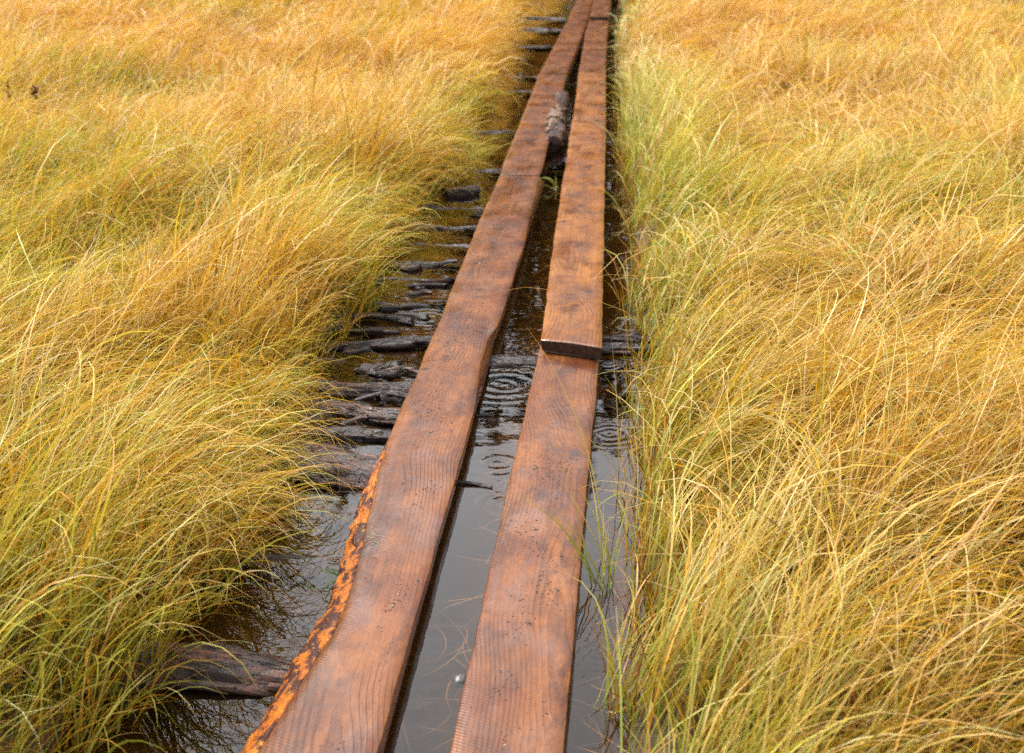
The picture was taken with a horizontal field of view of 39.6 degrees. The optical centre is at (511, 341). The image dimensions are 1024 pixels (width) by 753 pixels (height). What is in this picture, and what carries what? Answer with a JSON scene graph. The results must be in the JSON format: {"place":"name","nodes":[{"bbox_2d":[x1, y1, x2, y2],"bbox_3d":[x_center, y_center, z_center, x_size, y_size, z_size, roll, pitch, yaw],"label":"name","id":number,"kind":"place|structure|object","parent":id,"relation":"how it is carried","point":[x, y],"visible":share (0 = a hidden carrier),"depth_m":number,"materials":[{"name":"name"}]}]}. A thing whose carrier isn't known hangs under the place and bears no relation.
{"place":"outdoors","nodes":[
{"label":"outdoors","id":0,"kind":"place"},
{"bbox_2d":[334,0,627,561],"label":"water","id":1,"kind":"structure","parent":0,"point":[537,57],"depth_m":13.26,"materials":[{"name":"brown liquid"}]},
{"bbox_2d":[0,622,292,720],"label":"sunken log","id":2,"kind":"object","parent":1,"relation":"in","point":[267,672],"visible":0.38,"depth_m":2.94,"materials":[{"name":"wood"}]},
{"bbox_2d":[145,553,339,589],"bbox_3d":[-0.576,0.571,3.476,0.641,0.076,0.167,1,19,-3],"label":"sunken log","id":3,"kind":"object","parent":1,"relation":"in","point":[314,574],"visible":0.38,"depth_m":3.46,"materials":[{"name":"grey wood"}]},
{"bbox_2d":[191,438,378,504],"bbox_3d":[-0.568,0.365,3.999,0.725,0.138,0.264,6,19,5],"label":"sunken log","id":4,"kind":"object","parent":1,"relation":"in","point":[354,475],"visible":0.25,"depth_m":3.92,"materials":[{"name":"grey wood"}]},
{"bbox_2d":[238,382,400,429],"bbox_3d":[-0.522,0.216,4.422,0.704,0.096,0.175,7,20,10],"label":"sunken log","id":5,"kind":"object","parent":1,"relation":"in","point":[385,418],"visible":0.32,"depth_m":4.36,"materials":[{"name":"grey wood"}]},
{"bbox_2d":[301,568,338,597],"bbox_3d":[-0.402,0.570,3.341,0.173,0.028,0.135,-15,24,-37],"label":"water weed","id":6,"kind":"object","parent":1,"relation":"on","point":[335,574],"visible":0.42,"depth_m":3.35,"materials":[{"name":"green plant"}]},
{"bbox_2d":[297,412,350,423],"bbox_3d":[-0.568,0.236,4.357,0.196,0.035,0.068,-1,19,-3],"label":"bark piece","id":7,"kind":"object","parent":1,"relation":"on","point":[324,416],"visible":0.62,"depth_m":4.35,"materials":[{"name":"brown wood"}]},
{"bbox_2d":[313,419,337,426],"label":"bark piece","id":8,"kind":"object","parent":1,"relation":"on","point":[329,422],"visible":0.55,"depth_m":4.34,"materials":[{"name":"brown wood"}]},
{"bbox_2d":[264,423,391,450],"bbox_3d":[-0.480,0.285,4.244,0.583,0.062,0.135,2,19,-2],"label":"sunken log","id":9,"kind":"object","parent":1,"relation":"in","point":[367,439],"visible":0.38,"depth_m":4.21,"materials":[{"name":"grey wood"}]},
{"bbox_2d":[314,424,383,442],"bbox_3d":[-0.491,0.275,4.281,0.230,0.031,0.078,-1,32,-19],"label":"bark piece","id":10,"kind":"object","parent":1,"relation":"on","point":[362,426],"visible":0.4,"depth_m":4.30,"materials":[{"name":"grey wood"}]},
{"bbox_2d":[335,414,368,425],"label":"bark piece","id":11,"kind":"object","parent":1,"relation":"on","point":[359,419],"visible":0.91,"depth_m":4.31,"materials":[{"name":"grey wood"}]},
{"bbox_2d":[295,376,413,403],"bbox_3d":[-0.496,0.161,4.613,0.667,0.081,0.169,2,19,-1],"label":"sunken log","id":12,"kind":"object","parent":1,"relation":"in","point":[362,389],"visible":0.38,"depth_m":4.56,"materials":[{"name":"grey wood"}]},
{"bbox_2d":[341,346,372,356],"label":"bark piece","id":13,"kind":"object","parent":1,"relation":"on","point":[347,352],"visible":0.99,"depth_m":4.96,"materials":[{"name":"grey wood"}]},
{"bbox_2d":[354,401,372,406],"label":"bark piece","id":14,"kind":"object","parent":1,"relation":"on","point":[361,403],"visible":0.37,"depth_m":4.43,"materials":[{"name":"grey wood"}]},
{"bbox_2d":[332,329,399,334],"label":"bark piece","id":15,"kind":"object","parent":1,"relation":"on","point":[391,332],"visible":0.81,"depth_m":5.15,"materials":[{"name":"brown wood"}]},
{"bbox_2d":[308,336,431,354],"bbox_3d":[-0.433,0.016,5.059,0.624,0.064,0.101,-3,19,-9],"label":"sunken log","id":16,"kind":"object","parent":1,"relation":"in","point":[423,344],"visible":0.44,"depth_m":5.03,"materials":[{"name":"grey wood"}]},
{"bbox_2d":[352,363,391,382],"bbox_3d":[-0.461,0.114,4.754,0.152,0.029,0.085,11,43,15],"label":"bark piece","id":17,"kind":"object","parent":1,"relation":"on","point":[362,369],"visible":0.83,"depth_m":4.76,"materials":[{"name":"grey wood"}]},
{"bbox_2d":[363,328,383,339],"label":"bark piece","id":18,"kind":"object","parent":1,"relation":"on","point":[371,333],"visible":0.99,"depth_m":5.13,"materials":[{"name":"brown wood"}]},
{"bbox_2d":[345,360,403,369],"bbox_3d":[-0.475,0.083,4.839,0.211,0.037,0.046,1,19,4],"label":"bark piece","id":19,"kind":"object","parent":1,"relation":"on","point":[384,365],"visible":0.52,"depth_m":4.82,"materials":[{"name":"grey wood"}]},
{"bbox_2d":[374,396,381,402],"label":"bark piece","id":20,"kind":"object","parent":1,"relation":"on","point":[376,399],"visible":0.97,"depth_m":4.53,"materials":[{"name":"black wood"}]},
{"bbox_2d":[349,391,407,402],"bbox_3d":[-0.413,0.181,4.531,0.212,0.028,0.058,-4,37,5],"label":"bark piece","id":21,"kind":"object","parent":1,"relation":"on","point":[372,396],"visible":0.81,"depth_m":4.53,"materials":[{"name":"grey wood"}]},
{"bbox_2d":[351,312,414,326],"bbox_3d":[-0.481,-0.082,5.292,0.249,0.040,0.060,4,19,12],"label":"bark piece","id":22,"kind":"object","parent":1,"relation":"on","point":[402,321],"visible":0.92,"depth_m":5.28,"materials":[{"name":"grey wood"}]},
{"bbox_2d":[132,150,636,752],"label":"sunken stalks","id":23,"kind":"object","parent":1,"relation":"in","point":[464,524],"visible":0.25,"depth_m":3.61,"materials":[{"name":"brown plant"}]},
{"bbox_2d":[361,281,407,286],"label":"bark piece","id":24,"kind":"object","parent":1,"relation":"on","point":[397,284],"visible":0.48,"depth_m":5.78,"materials":[{"name":"wood"}]},
{"bbox_2d":[374,369,400,382],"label":"bark piece","id":25,"kind":"object","parent":1,"relation":"on","point":[390,374],"visible":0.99,"depth_m":4.71,"materials":[{"name":"grey wood"}]},
{"bbox_2d":[379,391,403,407],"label":"bark piece","id":26,"kind":"object","parent":1,"relation":"on","point":[386,399],"visible":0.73,"depth_m":4.52,"materials":[{"name":"grey wood"}]},
{"bbox_2d":[366,339,417,350],"bbox_3d":[-0.431,0.016,5.007,0.192,0.032,0.078,-3,4,8],"label":"bark piece","id":27,"kind":"object","parent":1,"relation":"on","point":[408,344],"visible":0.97,"depth_m":4.99,"materials":[{"name":"grey wood"}]},
{"bbox_2d":[367,369,416,378],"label":"bark piece","id":28,"kind":"object","parent":1,"relation":"on","point":[402,376],"visible":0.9,"depth_m":4.74,"materials":[{"name":"grey wood"}]},
{"bbox_2d":[376,301,413,311],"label":"bark piece","id":29,"kind":"object","parent":1,"relation":"on","point":[383,303],"visible":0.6,"depth_m":5.49,"materials":[{"name":"grey wood"}]},
{"bbox_2d":[384,365,418,373],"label":"bark piece","id":30,"kind":"object","parent":1,"relation":"on","point":[407,367],"visible":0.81,"depth_m":4.75,"materials":[{"name":"grey wood"}]},
{"bbox_2d":[358,300,446,312],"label":"sunken log","id":31,"kind":"object","parent":1,"relation":"in","point":[437,306],"visible":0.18,"depth_m":5.52,"materials":[{"name":"grey wood"}]},
{"bbox_2d":[378,303,430,312],"bbox_3d":[-0.411,-0.133,5.444,0.214,0.037,0.048,-8,20,-21],"label":"bark piece","id":32,"kind":"object","parent":1,"relation":"on","point":[390,308],"visible":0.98,"depth_m":5.43,"materials":[{"name":"grey wood"}]},
{"bbox_2d":[393,262,422,272],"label":"bark piece","id":33,"kind":"object","parent":1,"relation":"on","point":[411,269],"visible":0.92,"depth_m":5.95,"materials":[{"name":"brown wood"}]},
{"bbox_2d":[367,277,454,291],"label":"sunken log","id":34,"kind":"object","parent":1,"relation":"in","point":[411,280],"visible":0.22,"depth_m":5.81,"materials":[{"name":"grey wood"}]},
{"bbox_2d":[394,311,430,323],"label":"bark piece","id":35,"kind":"object","parent":1,"relation":"on","point":[421,318],"visible":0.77,"depth_m":5.33,"materials":[{"name":"grey wood"}]},
{"bbox_2d":[365,261,461,273],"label":"sunken log","id":36,"kind":"object","parent":1,"relation":"in","point":[450,268],"visible":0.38,"depth_m":6.03,"materials":[{"name":"grey wood"}]},
{"bbox_2d":[407,284,424,290],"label":"bark piece","id":37,"kind":"object","parent":1,"relation":"on","point":[417,288],"visible":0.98,"depth_m":5.68,"materials":[{"name":"grey wood"}]},
{"bbox_2d":[405,289,434,300],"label":"bark piece","id":38,"kind":"object","parent":1,"relation":"on","point":[412,295],"visible":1,"depth_m":5.62,"materials":[{"name":"grey wood"}]},
{"bbox_2d":[380,240,469,256],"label":"sunken log","id":39,"kind":"object","parent":1,"relation":"in","point":[452,249],"visible":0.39,"depth_m":6.33,"materials":[{"name":"grey wood"}]},
{"bbox_2d":[411,283,448,289],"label":"bark piece","id":40,"kind":"object","parent":1,"relation":"on","point":[435,285],"visible":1,"depth_m":5.72,"materials":[{"name":"grey wood"}]},
{"bbox_2d":[391,222,477,237],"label":"sunken log","id":41,"kind":"object","parent":1,"relation":"in","point":[465,231],"visible":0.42,"depth_m":6.62,"materials":[{"name":"grey wood"}]},
{"bbox_2d":[417,277,455,283],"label":"bark piece","id":42,"kind":"object","parent":1,"relation":"on","point":[444,280],"visible":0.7,"depth_m":5.77,"materials":[{"name":"grey wood"}]},
{"bbox_2d":[422,259,458,268],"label":"bark piece","id":43,"kind":"object","parent":1,"relation":"on","point":[440,263],"visible":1,"depth_m":6.01,"materials":[{"name":"grey wood"}]},
{"bbox_2d":[407,204,484,217],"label":"sunken log","id":44,"kind":"object","parent":1,"relation":"in","point":[444,211],"visible":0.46,"depth_m":7.00,"materials":[{"name":"grey wood"}]},
{"bbox_2d":[453,674,465,687],"bbox_3d":[-0.107,0.712,2.977,0.034,0.025,0.040,0,19,0],"label":"bubble","id":45,"kind":"object","parent":1,"relation":"in","point":[458,680],"visible":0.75,"depth_m":2.96,"materials":[{"name":"clear liquid"}]},
{"bbox_2d":[441,185,480,206],"bbox_3d":[-0.259,-0.745,7.329,0.201,0.113,0.116,-5,19,-14],"label":"log stump","id":46,"kind":"object","parent":1,"relation":"in","point":[465,196],"visible":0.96,"depth_m":7.29,"materials":[{"name":"grey wood"}]},
{"bbox_2d":[312,354,634,385],"bbox_3d":[-0.135,0.101,4.885,1.120,0.096,0.177,1,19,2],"label":"sunken log","id":47,"kind":"object","parent":1,"relation":"in","point":[505,369],"visible":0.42,"depth_m":4.84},
{"bbox_2d":[241,175,543,752],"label":"plank","id":48,"kind":"object","parent":47,"relation":"on","point":[330,687],"visible":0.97,"depth_m":3.50,"materials":[{"name":"brown wood"}]},
{"bbox_2d":[319,211,515,749],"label":"plant litter","id":49,"kind":"object","parent":48,"relation":"on","point":[417,580],"visible":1,"depth_m":4.43,"materials":[{"name":"brown plant"}]},
{"bbox_2d":[450,345,599,752],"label":"plank","id":50,"kind":"object","parent":47,"relation":"on","point":[540,663],"visible":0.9,"depth_m":3.26,"materials":[{"name":"brown wood"}]},
{"bbox_2d":[471,357,585,749],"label":"plant litter","id":51,"kind":"object","parent":50,"relation":"on","point":[526,623],"visible":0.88,"depth_m":3.28,"materials":[{"name":"brown plant"}]},
{"bbox_2d":[541,72,605,358],"bbox_3d":[0.409,-1.013,7.873,0.222,0.057,6.648,1,19,3],"label":"plank","id":52,"kind":"object","parent":50,"relation":"on","point":[572,324],"visible":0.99,"depth_m":6.06,"materials":[{"name":"brown wood"}]},
{"bbox_2d":[557,99,598,276],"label":"plant litter","id":53,"kind":"object","parent":52,"relation":"on","point":[582,176],"visible":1,"depth_m":7.31,"materials":[{"name":"brown plant"}]},
{"bbox_2d":[456,481,492,488],"bbox_3d":[-0.112,0.393,3.898,0.123,0.015,0.024,4,19,9],"label":"twig","id":54,"kind":"object","parent":1,"relation":"on","point":[470,483],"visible":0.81,"depth_m":3.90,"materials":[{"name":"grey wood"}]},
{"bbox_2d":[441,136,518,183],"bbox_3d":[-0.175,-1.017,7.790,0.438,0.254,0.352,0,19,0],"label":"grass tuft","id":55,"kind":"object","parent":1,"relation":"in","point":[473,149],"visible":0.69,"depth_m":7.72,"materials":[{"name":"yellow plant"}]},
{"bbox_2d":[475,414,493,416],"bbox_3d":[-0.093,0.229,4.385,0.080,0.009,0.014,1,19,4],"label":"twig","id":56,"kind":"object","parent":1,"relation":"on","point":[476,415],"visible":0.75,"depth_m":4.38,"materials":[{"name":"black wood"}]},
{"bbox_2d":[464,130,515,141],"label":"sunken log","id":57,"kind":"object","parent":1,"relation":"in","point":[502,135],"visible":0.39,"depth_m":8.97,"materials":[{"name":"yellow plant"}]},
{"bbox_2d":[485,90,532,98],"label":"sunken log","id":58,"kind":"object","parent":1,"relation":"in","point":[524,94],"visible":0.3,"depth_m":10.56,"materials":[{"name":"wood"}]},
{"bbox_2d":[500,72,566,176],"bbox_3d":[0.182,-1.462,9.257,0.228,0.043,3.853,1,19,4],"label":"plank","id":59,"kind":"object","parent":1,"relation":"on","point":[526,155],"visible":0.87,"depth_m":8.59,"materials":[{"name":"brown wood"}]},
{"bbox_2d":[442,169,627,180],"bbox_3d":[0.159,-0.923,7.886,1.131,0.068,0.132,0,19,-1],"label":"sunken log","id":60,"kind":"object","parent":1,"relation":"in","point":[490,175],"visible":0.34,"depth_m":7.85,"materials":[{"name":"wood"}]},
{"bbox_2d":[520,27,562,29],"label":"sunken log","id":61,"kind":"object","parent":1,"relation":"in","point":[534,28],"visible":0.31,"depth_m":14.48,"materials":[{"name":"grey wood"}]},
{"bbox_2d":[523,16,567,19],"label":"sunken log","id":62,"kind":"object","parent":1,"relation":"in","point":[529,17],"visible":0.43,"depth_m":15.50,"materials":[{"name":"grey wood"}]},
{"bbox_2d":[541,175,558,194],"bbox_3d":[0.193,-0.825,7.450,0.106,0.107,0.091,0,19,0],"label":"grass tuft","id":63,"kind":"object","parent":1,"relation":"on","point":[553,184],"visible":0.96,"depth_m":7.44,"materials":[{"name":"green plant"}]},
{"bbox_2d":[543,90,570,154],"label":"short log","id":64,"kind":"object","parent":1,"relation":"in","point":[556,133],"visible":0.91,"depth_m":8.65,"materials":[{"name":"grey wood"}]},
{"bbox_2d":[513,45,606,47],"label":"sunken log","id":65,"kind":"object","parent":1,"relation":"in","point":[539,46],"visible":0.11,"depth_m":13.15,"materials":[{"name":"grey wood"}]},
{"bbox_2d":[536,0,592,79],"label":"plank","id":66,"kind":"object","parent":1,"relation":"on","point":[561,56],"visible":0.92,"depth_m":13.31,"materials":[{"name":"brown wood"}]},
{"bbox_2d":[528,329,605,553],"bbox_3d":[0.136,0.251,3.536,0.225,0.567,0.003,10,21,26],"label":"straw","id":67,"kind":"object","parent":1,"relation":"in","point":[585,446],"visible":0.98,"depth_m":3.51,"materials":[{"name":"yellow plant"}]},
{"bbox_2d":[526,458,634,607],"bbox_3d":[0.191,0.427,3.394,0.254,0.324,0.229,-15,24,-38],"label":"grass tuft","id":68,"kind":"object","parent":1,"relation":"in","point":[601,588],"visible":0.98,"depth_m":3.35,"materials":[{"name":"plant"}]},
{"bbox_2d":[556,340,621,479],"bbox_3d":[0.203,0.192,3.947,0.215,0.416,0.049,0,19,0],"label":"straw","id":69,"kind":"object","parent":1,"relation":"in","point":[617,429],"visible":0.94,"depth_m":3.96,"materials":[{"name":"yellow plant"}]},
{"bbox_2d":[578,19,607,73],"bbox_3d":[0.771,-2.733,13.121,0.227,0.056,4.388,1,19,4],"label":"plank","id":70,"kind":"object","parent":1,"relation":"on","point":[593,59],"visible":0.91,"depth_m":12.72,"materials":[{"name":"brown wood"}]},
{"bbox_2d":[590,0,610,19],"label":"plank","id":71,"kind":"object","parent":70,"relation":"on","point":[600,10],"visible":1,"depth_m":15.57,"materials":[{"name":"brown wood"}]},
{"bbox_2d":[589,120,621,166],"bbox_3d":[0.526,-1.151,8.195,0.277,0.250,0.101,11,21,29],"label":"straw","id":72,"kind":"object","parent":1,"relation":"in","point":[612,139],"visible":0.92,"depth_m":8.12,"materials":[{"name":"plant"}]},
{"bbox_2d":[602,342,630,346],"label":"bark piece","id":73,"kind":"object","parent":1,"relation":"on","point":[619,344],"visible":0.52,"depth_m":4.99,"materials":[{"name":"grey wood"}]},
{"bbox_2d":[602,350,633,356],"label":"bark piece","id":74,"kind":"object","parent":1,"relation":"on","point":[618,353],"visible":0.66,"depth_m":4.92,"materials":[{"name":"grey wood"}]},
{"bbox_2d":[602,331,640,342],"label":"bark piece","id":75,"kind":"object","parent":1,"relation":"on","point":[635,333],"visible":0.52,"depth_m":5.12,"materials":[{"name":"grey wood"}]},
{"bbox_2d":[602,335,641,342],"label":"bark piece","id":76,"kind":"object","parent":1,"relation":"on","point":[622,339],"visible":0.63,"depth_m":5.07,"materials":[{"name":"grey wood"}]},
{"bbox_2d":[602,346,647,353],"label":"bark piece","id":77,"kind":"object","parent":1,"relation":"on","point":[607,348],"visible":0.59,"depth_m":4.96,"materials":[{"name":"grey wood"}]},
{"bbox_2d":[602,334,651,341],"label":"bark piece","id":78,"kind":"object","parent":1,"relation":"on","point":[605,339],"visible":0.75,"depth_m":5.08,"materials":[{"name":"grey wood"}]},
{"bbox_2d":[602,346,654,355],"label":"bark piece","id":79,"kind":"object","parent":1,"relation":"on","point":[635,349],"visible":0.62,"depth_m":4.96,"materials":[{"name":"grey wood"}]},
{"bbox_2d":[630,334,648,345],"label":"bark piece","id":80,"kind":"object","parent":1,"relation":"in","point":[638,344],"visible":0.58,"depth_m":5.09,"materials":[{"name":"grey wood"}]},
{"bbox_2d":[0,0,1023,752],"bbox_3d":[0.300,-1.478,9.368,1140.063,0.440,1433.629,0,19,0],"label":"ground","id":81,"kind":"structure","parent":0,"point":[284,632],"depth_m":3.84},
{"bbox_2d":[2,80,11,97],"bbox_3d":[-2.803,-1.204,7.956,0.058,0.503,0.064,10,21,27],"label":"seed head","id":82,"kind":"object","parent":81,"relation":"on","point":[8,95],"visible":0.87,"depth_m":7.90},
{"bbox_2d":[29,84,38,98],"bbox_3d":[-2.625,-1.177,7.883,0.074,0.498,0.060,-13,22,-33],"label":"seed head","id":83,"kind":"object","parent":81,"relation":"on","point":[34,92],"visible":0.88,"depth_m":7.81},
{"bbox_2d":[0,0,547,752],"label":"grass","id":84,"kind":"structure","parent":81,"relation":"on","point":[284,182],"depth_m":5.12,"materials":[{"name":"yellow plant"}]},
{"bbox_2d":[475,0,1023,752],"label":"grass","id":85,"kind":"structure","parent":81,"relation":"on","point":[799,168],"depth_m":3.86,"materials":[{"name":"yellow plant"}]}
]}

